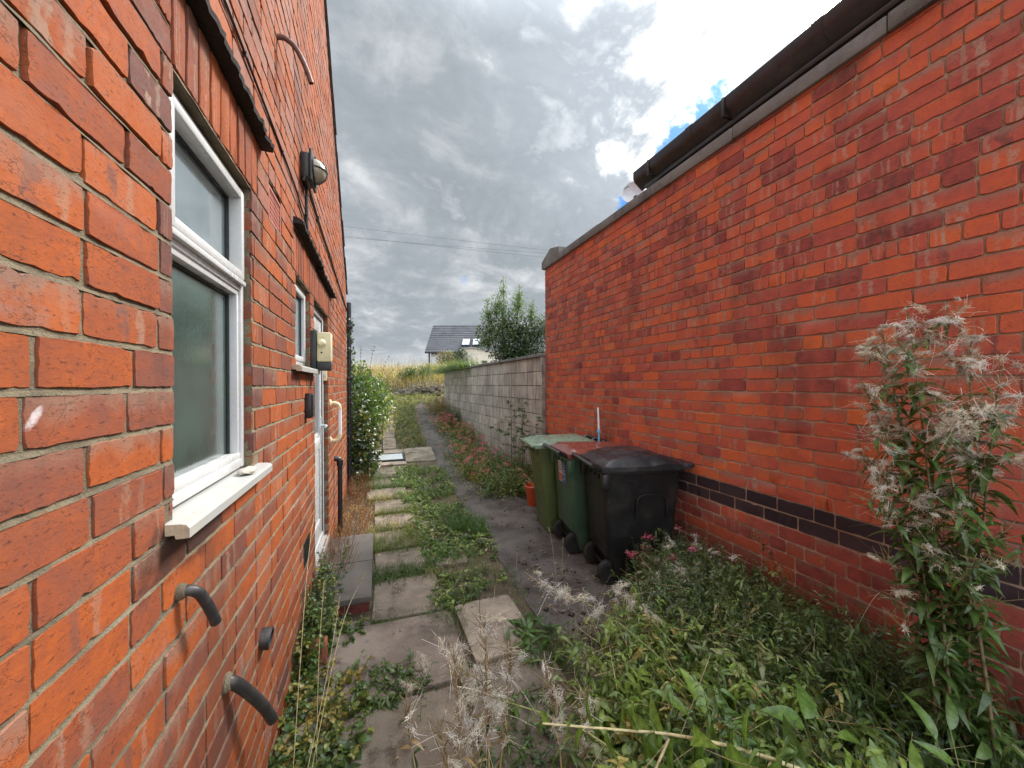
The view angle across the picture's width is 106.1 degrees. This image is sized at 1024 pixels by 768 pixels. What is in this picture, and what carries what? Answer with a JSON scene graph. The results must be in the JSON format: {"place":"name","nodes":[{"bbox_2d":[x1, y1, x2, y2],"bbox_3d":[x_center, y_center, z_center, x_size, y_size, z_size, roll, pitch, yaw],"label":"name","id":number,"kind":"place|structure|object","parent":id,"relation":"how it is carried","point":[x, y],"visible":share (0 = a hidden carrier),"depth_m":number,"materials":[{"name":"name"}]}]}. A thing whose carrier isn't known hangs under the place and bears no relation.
{"place":"outdoors","nodes":[
{"label":"outdoors","id":0,"kind":"place"},
{"bbox_2d":[310,330,331,370],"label":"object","id":1,"kind":"object","parent":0,"point":[320,351],"visible":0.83,"depth_m":2.79,"materials":[{"name":"beige plastic"}]},
{"bbox_2d":[280,369,578,764],"bbox_3d":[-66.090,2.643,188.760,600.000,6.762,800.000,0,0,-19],"label":"ground","id":2,"kind":"structure","parent":0,"point":[490,591],"depth_m":3.75,"materials":[{"name":"soil"}]},
{"bbox_2d":[0,0,347,767],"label":"brick house","id":3,"kind":"structure","parent":2,"relation":"on","point":[170,296],"depth_m":0.84,"materials":[{"name":"brick"}]},
{"bbox_2d":[174,583,221,626],"bbox_3d":[-0.774,0.548,0.950,0.044,0.143,0.108,0,0,25],"label":"overflow pipe","id":4,"kind":"object","parent":3,"relation":"attached to","point":[201,596],"visible":0.99,"depth_m":0.94,"materials":[{"name":"grey plastic"}]},
{"bbox_2d":[165,92,271,538],"bbox_3d":[-0.928,-0.190,1.195,0.151,1.082,0.732,0,0,-19],"label":"window","id":5,"kind":"structure","parent":3,"relation":"in","point":[207,205],"depth_m":1.18,"materials":[{"name":"white plastic"}]},
{"bbox_2d":[237,466,255,474],"bbox_3d":[-0.938,0.306,1.367,0.051,0.022,0.109,0,0,-19],"label":"pebble","id":6,"kind":"object","parent":3,"relation":"on","point":[249,470],"visible":1,"depth_m":1.34,"materials":[{"name":"stone"}]},
{"bbox_2d":[222,671,277,725],"bbox_3d":[-0.879,1.072,1.300,0.059,0.343,0.262,0,0,4],"label":"waste pipe","id":7,"kind":"object","parent":3,"relation":"attached to","point":[253,696],"visible":0.91,"depth_m":1.26,"materials":[{"name":"grey plastic"}]},
{"bbox_2d":[223,0,307,229],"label":"wall cable","id":8,"kind":"object","parent":3,"relation":"attached to","point":[244,53],"depth_m":1.54,"materials":[{"name":"black plastic"}]},
{"bbox_2d":[258,626,273,650],"bbox_3d":[-1.028,1.040,1.567,0.094,0.086,0.081,0,0,-19],"label":"pipe stub","id":9,"kind":"object","parent":3,"relation":"attached to","point":[265,638],"visible":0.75,"depth_m":1.55,"materials":[{"name":"grey plastic"}]},
{"bbox_2d":[277,33,313,84],"bbox_3d":[-1.083,-1.621,1.919,0.172,0.183,0.036,0,0,-34],"label":"bent tube","id":10,"kind":"object","parent":3,"relation":"attached to","point":[288,40],"visible":0.95,"depth_m":1.92,"materials":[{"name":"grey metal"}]},
{"bbox_2d":[292,282,320,373],"bbox_3d":[-1.388,-0.365,2.513,0.155,0.585,0.780,0,0,-19],"label":"window","id":11,"kind":"structure","parent":3,"relation":"in","point":[300,355],"depth_m":2.63,"materials":[{"name":"white plastic"}]},
{"bbox_2d":[305,393,313,417],"bbox_3d":[-1.351,0.145,2.568,0.050,0.165,0.070,0,0,-19],"label":"key safe","id":12,"kind":"object","parent":3,"relation":"attached to","point":[309,405],"visible":1,"depth_m":2.54,"materials":[{"name":"black plastic"}]},
{"bbox_2d":[300,148,327,231],"bbox_3d":[-1.293,-1.242,2.533,0.154,0.492,0.269,0,0,-19],"label":"bulkhead lamp","id":13,"kind":"object","parent":3,"relation":"attached to","point":[313,172],"visible":0.98,"depth_m":2.46,"materials":[{"name":"black plastic"}]},
{"bbox_2d":[313,306,328,576],"bbox_3d":[-1.684,0.425,3.319,0.111,2.157,0.856,0,0,-19],"label":"door","id":14,"kind":"structure","parent":3,"relation":"in","point":[319,426],"depth_m":3.56,"materials":[{"name":"white plastic"}]},
{"bbox_2d":[323,371,326,380],"bbox_3d":[-1.808,-0.081,3.710,0.044,0.100,0.040,0,0,-19],"label":"bell push","id":15,"kind":"object","parent":3,"relation":"attached to","point":[324,375],"visible":0.68,"depth_m":3.70,"materials":[{"name":"white plastic"}]},
{"bbox_2d":[308,188,346,311],"bbox_3d":[-1.969,-1.239,4.271,0.033,0.230,3.622,0,0,-20],"label":"wall cable","id":16,"kind":"object","parent":3,"relation":"attached to","point":[317,218],"depth_m":3.43,"materials":[{"name":"black plastic"}]},
{"bbox_2d":[329,399,341,444],"bbox_3d":[-1.776,0.382,3.881,0.111,0.454,0.080,0,0,-19],"label":"grab rail","id":17,"kind":"object","parent":3,"relation":"attached to","point":[339,407],"visible":0.99,"depth_m":3.88,"materials":[{"name":"white plastic"}]},
{"bbox_2d":[334,456,342,535],"bbox_3d":[-1.910,1.256,4.234,0.101,0.929,0.066,0,0,-19],"label":"drain pipe","id":18,"kind":"object","parent":3,"relation":"attached to","point":[338,459],"visible":0.85,"depth_m":4.22,"materials":[{"name":"black plastic"}]},
{"bbox_2d":[346,302,352,489],"bbox_3d":[-2.580,0.224,6.047,0.145,3.000,0.120,0,0,-19],"label":"down pipe","id":19,"kind":"object","parent":3,"relation":"attached to","point":[349,411],"visible":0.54,"depth_m":6.03,"materials":[{"name":"plastic"}]},
{"bbox_2d":[317,519,361,575],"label":"dry herb","id":20,"kind":"object","parent":2,"relation":"on","point":[333,549],"visible":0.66,"depth_m":3.47,"materials":[{"name":"brown plant"}]},
{"bbox_2d":[311,533,372,616],"bbox_3d":[-1.450,1.634,3.341,0.455,0.168,1.270,0,0,-19],"label":"door step","id":21,"kind":"object","parent":2,"relation":"on","point":[361,598],"depth_m":3.12,"materials":[{"name":"concrete"}]},
{"bbox_2d":[268,646,438,767],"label":"creeping plant","id":22,"kind":"object","parent":2,"relation":"on","point":[328,741],"visible":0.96,"depth_m":1.90,"materials":[{"name":"green plant"}]},
{"bbox_2d":[333,489,376,536],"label":"dry herb","id":23,"kind":"object","parent":2,"relation":"on","point":[364,509],"visible":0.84,"depth_m":4.54,"materials":[{"name":"brown plant"}]},
{"bbox_2d":[343,472,374,506],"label":"dry herb","id":24,"kind":"object","parent":2,"relation":"on","point":[355,491],"visible":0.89,"depth_m":5.60,"materials":[{"name":"brown plant"}]},
{"bbox_2d":[346,317,383,485],"bbox_3d":[-2.691,0.359,6.933,0.751,2.835,1.997,0,0,-19],"label":"ivy","id":25,"kind":"object","parent":2,"relation":"on","point":[366,452],"visible":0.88,"depth_m":6.26,"materials":[{"name":"green plant"}]},
{"bbox_2d":[346,345,394,434],"bbox_3d":[-2.801,0.454,7.395,0.981,2.444,1.707,0,0,3],"label":"shrub","id":26,"kind":"object","parent":2,"relation":"on","point":[370,395],"visible":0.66,"depth_m":7.21,"materials":[{"name":"green plant"}]},
{"bbox_2d":[353,381,399,450],"bbox_3d":[-3.569,0.698,9.352,1.514,1.764,3.615,0,0,-19],"label":"shrub","id":27,"kind":"object","parent":2,"relation":"on","point":[386,424],"visible":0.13,"depth_m":8.56,"materials":[{"name":"green plant"}]},
{"bbox_2d":[397,365,417,380],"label":"bush","id":28,"kind":"object","parent":2,"relation":"on","point":[406,376],"visible":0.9,"depth_m":16.98,"materials":[{"name":"green plant"}]},
{"bbox_2d":[346,354,490,400],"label":"dry grass","id":29,"kind":"structure","parent":2,"relation":"on","point":[392,374],"depth_m":17.51,"materials":[{"name":"beige plant"}]},
{"bbox_2d":[393,385,443,395],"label":"rubble wall","id":30,"kind":"structure","parent":2,"relation":"on","point":[419,386],"depth_m":16.28,"materials":[{"name":"stone"}]},
{"bbox_2d":[274,391,573,758],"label":"grass","id":31,"kind":"structure","parent":2,"relation":"on","point":[463,526],"depth_m":4.18,"materials":[{"name":"green plant"}]},
{"bbox_2d":[415,364,432,378],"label":"bush","id":32,"kind":"object","parent":2,"relation":"on","point":[424,368],"visible":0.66,"depth_m":17.62,"materials":[{"name":"green plant"}]},
{"bbox_2d":[420,396,449,416],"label":"flowering plant","id":33,"kind":"object","parent":2,"relation":"on","point":[438,407],"visible":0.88,"depth_m":12.33,"materials":[{"name":"green plant"}]},
{"bbox_2d":[404,353,481,378],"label":"hanging grass","id":34,"kind":"structure","parent":2,"relation":"on","point":[449,367],"depth_m":10.87,"materials":[{"name":"green plant"}]},
{"bbox_2d":[435,401,463,425],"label":"flowering plant","id":35,"kind":"object","parent":2,"relation":"on","point":[455,416],"visible":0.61,"depth_m":10.98,"materials":[{"name":"green plant"}]},
{"bbox_2d":[357,386,547,762],"bbox_3d":[-1.898,0.891,8.538,3.436,1.678,16.646,0,0,-19],"label":"weed","id":36,"kind":"object","parent":2,"relation":"on","point":[449,540],"depth_m":4.21,"materials":[{"name":"green plant"}]},
{"bbox_2d":[435,415,480,446],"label":"flowering plant","id":37,"kind":"object","parent":2,"relation":"on","point":[461,430],"visible":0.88,"depth_m":9.45,"materials":[{"name":"green plant"}]},
{"bbox_2d":[467,548,480,601],"bbox_3d":[-0.292,1.452,2.957,0.082,0.381,0.191,0,0,25],"label":"fleabane","id":38,"kind":"object","parent":2,"relation":"on","point":[472,577],"visible":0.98,"depth_m":2.93,"materials":[{"name":"green plant"}]},
{"bbox_2d":[461,347,501,363],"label":"garden shed","id":39,"kind":"structure","parent":2,"relation":"on","point":[481,355],"depth_m":30.52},
{"bbox_2d":[425,325,544,364],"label":"house","id":40,"kind":"structure","parent":2,"relation":"on","point":[444,338],"depth_m":33.50,"materials":[{"name":"stone"}]},
{"bbox_2d":[444,354,545,463],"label":"block wall","id":41,"kind":"structure","parent":2,"relation":"on","point":[482,394],"depth_m":7.76,"materials":[{"name":"concrete"}]},
{"bbox_2d":[474,276,545,361],"bbox_3d":[0.125,-2.348,15.978,3.388,4.426,2.008,0,0,-19],"label":"tree","id":42,"kind":"object","parent":2,"relation":"on","point":[515,349],"visible":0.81,"depth_m":15.82,"materials":[{"name":"green plant"}]},
{"bbox_2d":[488,476,532,496],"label":"yellow plant","id":43,"kind":"object","parent":2,"relation":"on","point":[507,487],"visible":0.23,"depth_m":5.77,"materials":[{"name":"green plant"}]},
{"bbox_2d":[501,400,520,466],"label":"tall weed","id":44,"kind":"object","parent":2,"relation":"on","point":[511,429],"visible":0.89,"depth_m":6.72,"materials":[{"name":"green plant"}]},
{"bbox_2d":[486,416,542,479],"bbox_3d":[0.064,1.073,6.283,1.223,1.176,0.705,0,0,36],"label":"bramble","id":45,"kind":"object","parent":2,"relation":"on","point":[518,430],"visible":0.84,"depth_m":6.03,"materials":[{"name":"green plant"}]},
{"bbox_2d":[499,608,578,674],"bbox_3d":[0.184,1.608,2.422,0.586,0.225,0.752,0,0,-19],"label":"dandelion","id":46,"kind":"object","parent":2,"relation":"on","point":[526,643],"visible":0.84,"depth_m":2.45,"materials":[{"name":"green plant"}]},
{"bbox_2d":[609,580,783,755],"bbox_3d":[0.933,1.407,1.866,0.295,0.475,1.218,0,0,-27],"label":"willowherb","id":47,"kind":"object","parent":2,"relation":"on","point":[631,601],"visible":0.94,"depth_m":2.16,"materials":[{"name":"green plant"}]},
{"bbox_2d":[456,523,1023,767],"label":"undergrowth","id":48,"kind":"object","parent":2,"relation":"on","point":[846,756],"depth_m":1.82,"materials":[{"name":"green plant"}]},
{"bbox_2d":[442,641,631,766],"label":"willowherb","id":49,"kind":"object","parent":48,"relation":"on","point":[492,693],"visible":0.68,"depth_m":1.57,"materials":[{"name":"beige plant"}]},
{"bbox_2d":[525,568,735,739],"bbox_3d":[0.578,1.256,1.879,1.213,0.507,0.465,0,0,39],"label":"willowherb","id":50,"kind":"object","parent":48,"relation":"on","point":[561,592],"visible":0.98,"depth_m":2.03,"materials":[{"name":"green plant"}]},
{"bbox_2d":[541,691,807,767],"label":"willowherb","id":51,"kind":"object","parent":48,"relation":"on","point":[700,741],"visible":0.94,"depth_m":1.38,"materials":[{"name":"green plant"}]},
{"bbox_2d":[649,666,731,766],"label":"broad leaf plant","id":52,"kind":"object","parent":48,"relation":"on","point":[696,692],"visible":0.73,"depth_m":1.55,"materials":[{"name":"green plant"}]},
{"bbox_2d":[625,735,771,767],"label":"willowherb","id":53,"kind":"object","parent":48,"relation":"on","point":[663,750],"visible":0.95,"depth_m":1.37,"materials":[{"name":"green plant"}]},
{"bbox_2d":[761,682,861,767],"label":"broad leaf plant","id":54,"kind":"object","parent":48,"relation":"on","point":[807,705],"visible":0.91,"depth_m":1.52,"materials":[{"name":"green plant"}]},
{"bbox_2d":[607,518,1023,763],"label":"seed fluff","id":55,"kind":"object","parent":48,"relation":"on","point":[679,570],"visible":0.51,"depth_m":2.37,"materials":[{"name":"white plant"}]},
{"bbox_2d":[828,738,923,767],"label":"broad leaf plant","id":56,"kind":"object","parent":48,"relation":"on","point":[914,756],"visible":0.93,"depth_m":1.35,"materials":[{"name":"green plant"}]},
{"bbox_2d":[901,691,991,767],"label":"broad leaf plant","id":57,"kind":"object","parent":48,"relation":"on","point":[984,751],"visible":0.96,"depth_m":1.38,"materials":[{"name":"green plant"}]},
{"bbox_2d":[542,0,1023,739],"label":"brick outbuilding","id":58,"kind":"structure","parent":2,"relation":"on","point":[774,240],"depth_m":2.31,"materials":[{"name":"brick"}]},
{"bbox_2d":[622,181,643,202],"bbox_3d":[1.506,-2.131,4.773,0.222,0.766,0.223,0,0,-19],"label":"satellite dish","id":59,"kind":"object","parent":58,"relation":"attached to","point":[631,191],"visible":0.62,"depth_m":4.80,"materials":[{"name":"white metal"}]},
{"bbox_2d":[275,397,601,767],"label":"paving","id":60,"kind":"structure","parent":0,"point":[387,736],"depth_m":2.29,"materials":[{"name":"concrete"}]},
{"bbox_2d":[306,635,327,667],"bbox_3d":[-1.155,1.601,2.279,0.110,0.170,0.070,0,0,-19],"label":"brick fragment","id":61,"kind":"object","parent":60,"relation":"on","point":[324,653],"visible":0.32,"depth_m":2.26,"materials":[{"name":"brick"}]},
{"bbox_2d":[293,507,365,767],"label":"grass stalk","id":62,"kind":"object","parent":60,"relation":"on","point":[318,665],"depth_m":1.75,"materials":[{"name":"plant"}]},
{"bbox_2d":[292,544,368,678],"bbox_3d":[-1.248,1.463,2.668,0.490,0.445,1.181,0,0,-19],"label":"climbing weed","id":63,"kind":"object","parent":60,"relation":"on","point":[311,626],"visible":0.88,"depth_m":2.42,"materials":[{"name":"green plant"}]},
{"bbox_2d":[377,452,404,461],"bbox_3d":[-2.570,1.547,8.088,0.600,0.110,0.440,0,0,-19],"label":"manhole cover","id":64,"kind":"object","parent":60,"relation":"on","point":[389,457],"visible":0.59,"depth_m":8.06,"materials":[{"name":"metal"}]},
{"bbox_2d":[396,653,431,720],"bbox_3d":[-0.485,1.481,1.923,0.176,0.326,0.162,0,0,44],"label":"dry willowherb","id":65,"kind":"object","parent":60,"relation":"on","point":[424,668],"visible":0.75,"depth_m":1.92,"materials":[{"name":"beige plant"}]},
{"bbox_2d":[397,675,437,767],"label":"dry willowherb","id":66,"kind":"object","parent":60,"relation":"on","point":[414,762],"visible":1,"depth_m":1.41,"materials":[{"name":"beige plant"}]},
{"bbox_2d":[413,629,494,767],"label":"dry willowherb","id":67,"kind":"object","parent":60,"relation":"on","point":[461,739],"visible":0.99,"depth_m":1.46,"materials":[{"name":"beige plant"}]},
{"bbox_2d":[478,585,481,620],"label":"seedling","id":68,"kind":"object","parent":60,"relation":"on","point":[479,601],"visible":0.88,"depth_m":2.64,"materials":[{"name":"green plant"}]},
{"bbox_2d":[440,590,535,767],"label":"dry willowherb","id":69,"kind":"object","parent":60,"relation":"on","point":[475,718],"visible":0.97,"depth_m":1.54,"materials":[{"name":"beige plant"}]},
{"bbox_2d":[531,652,602,767],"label":"dry willowherb","id":70,"kind":"object","parent":60,"relation":"on","point":[556,704],"visible":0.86,"depth_m":1.52,"materials":[{"name":"beige plant"}]},
{"bbox_2d":[345,237,537,252],"bbox_3d":[-5.255,-11.319,29.966,70.001,2.469,0.019,0,0,-19],"label":"overhead wire","id":71,"kind":"object","parent":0,"point":[432,244],"visible":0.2,"depth_m":29.66,"materials":[{"name":"black metal"}]},
{"bbox_2d":[344,226,541,249],"bbox_3d":[-5.257,-11.635,29.966,70.001,0.636,0.019,0,0,-19],"label":"overhead wire","id":72,"kind":"object","parent":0,"point":[443,238],"visible":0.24,"depth_m":29.85,"materials":[{"name":"black metal"}]},
{"bbox_2d":[350,236,537,256],"bbox_3d":[-5.254,-11.030,29.966,70.000,0.748,0.019,0,0,-19],"label":"overhead wire","id":73,"kind":"object","parent":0,"point":[440,246],"visible":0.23,"depth_m":29.87,"materials":[{"name":"black metal"}]},
{"bbox_2d":[418,404,641,687],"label":"path","id":74,"kind":"structure","parent":0,"point":[513,520],"depth_m":3.71,"materials":[{"name":"grey concrete"}]},
{"bbox_2d":[429,411,459,430],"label":"flowering plant","id":75,"kind":"object","parent":74,"relation":"on","point":[446,421],"visible":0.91,"depth_m":10.52,"materials":[{"name":"green plant"}]},
{"bbox_2d":[437,427,499,466],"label":"flowering plant","id":76,"kind":"object","parent":74,"relation":"on","point":[471,448],"visible":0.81,"depth_m":8.16,"materials":[{"name":"green plant"}]},
{"bbox_2d":[452,455,488,485],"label":"yellow plant","id":77,"kind":"object","parent":74,"relation":"on","point":[475,472],"visible":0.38,"depth_m":6.66,"materials":[{"name":"green plant"}]},
{"bbox_2d":[442,447,508,481],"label":"flowering plant","id":78,"kind":"object","parent":74,"relation":"on","point":[470,460],"visible":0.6,"depth_m":6.80,"materials":[{"name":"green plant"}]},
{"bbox_2d":[463,447,529,483],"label":"flowering plant","id":79,"kind":"object","parent":74,"relation":"on","point":[506,461],"visible":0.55,"depth_m":6.59,"materials":[{"name":"green plant"}]},
{"bbox_2d":[463,457,533,500],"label":"flowering plant","id":80,"kind":"object","parent":74,"relation":"on","point":[519,482],"visible":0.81,"depth_m":5.76,"materials":[{"name":"green plant"}]},
{"bbox_2d":[377,485,634,758],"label":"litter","id":81,"kind":"object","parent":74,"relation":"on","point":[571,614],"visible":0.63,"depth_m":2.93,"materials":[{"name":"green plant"}]},
{"bbox_2d":[513,399,530,469],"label":"tall weed","id":82,"kind":"object","parent":74,"relation":"on","point":[522,416],"visible":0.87,"depth_m":6.25,"materials":[{"name":"green plant"}]},
{"bbox_2d":[525,483,535,505],"bbox_3d":[0.301,1.519,5.273,0.256,0.271,0.256,0,0,-19],"label":"plastic pot","id":83,"kind":"object","parent":74,"relation":"on","point":[530,493],"visible":0.54,"depth_m":5.19,"materials":[{"name":"plastic"}]},
{"bbox_2d":[516,527,566,577],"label":"grass stalk","id":84,"kind":"object","parent":74,"relation":"on","point":[553,554],"depth_m":3.39,"materials":[{"name":"beige plant"}]},
{"bbox_2d":[520,434,606,532],"bbox_3d":[0.590,1.130,4.547,0.891,1.043,0.616,0,0,-11],"label":"wheelie bin","id":85,"kind":"object","parent":74,"relation":"on","point":[544,479],"visible":0.48,"depth_m":4.29,"materials":[{"name":"green plastic"}]},
{"bbox_2d":[543,441,622,553],"bbox_3d":[0.825,1.130,3.986,0.891,1.041,0.616,0,0,-11],"label":"wheelie bin","id":86,"kind":"object","parent":74,"relation":"on","point":[571,526],"visible":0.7,"depth_m":3.73,"materials":[{"name":"green plastic"}]},
{"bbox_2d":[597,407,600,440],"bbox_3d":[0.994,0.964,4.415,0.044,1.376,0.357,0,0,15],"label":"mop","id":87,"kind":"object","parent":74,"relation":"on","point":[598,431],"visible":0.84,"depth_m":4.50,"materials":[{"name":"white plastic"}]},
{"bbox_2d":[571,445,694,584],"bbox_3d":[1.036,1.107,3.393,0.891,1.085,0.616,0,0,-7],"label":"wheelie bin","id":88,"kind":"object","parent":74,"relation":"on","point":[632,491],"visible":0.94,"depth_m":3.15,"materials":[{"name":"black plastic"}]},
{"bbox_2d":[608,524,698,599],"bbox_3d":[1.095,1.392,2.998,0.752,0.559,0.629,0,0,1],"label":"flowering plant","id":89,"kind":"object","parent":74,"relation":"on","point":[636,561],"visible":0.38,"depth_m":2.93,"materials":[{"name":"green plant"}]},
{"bbox_2d":[739,529,835,622],"bbox_3d":[1.669,1.308,2.415,0.314,0.689,0.509,0,0,-19],"label":"dead dock","id":90,"kind":"object","parent":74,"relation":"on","point":[772,559],"visible":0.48,"depth_m":2.46,"materials":[{"name":"brown plant"}]},
{"bbox_2d":[818,294,1023,767],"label":"willowherb","id":91,"kind":"object","parent":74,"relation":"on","point":[947,642],"visible":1,"depth_m":1.50,"materials":[{"name":"green plant"}]},
{"bbox_2d":[327,0,840,368],"label":"sky","id":92,"kind":"structure","parent":0,"point":[526,124],"materials":[{"name":"grey"}]}
]}

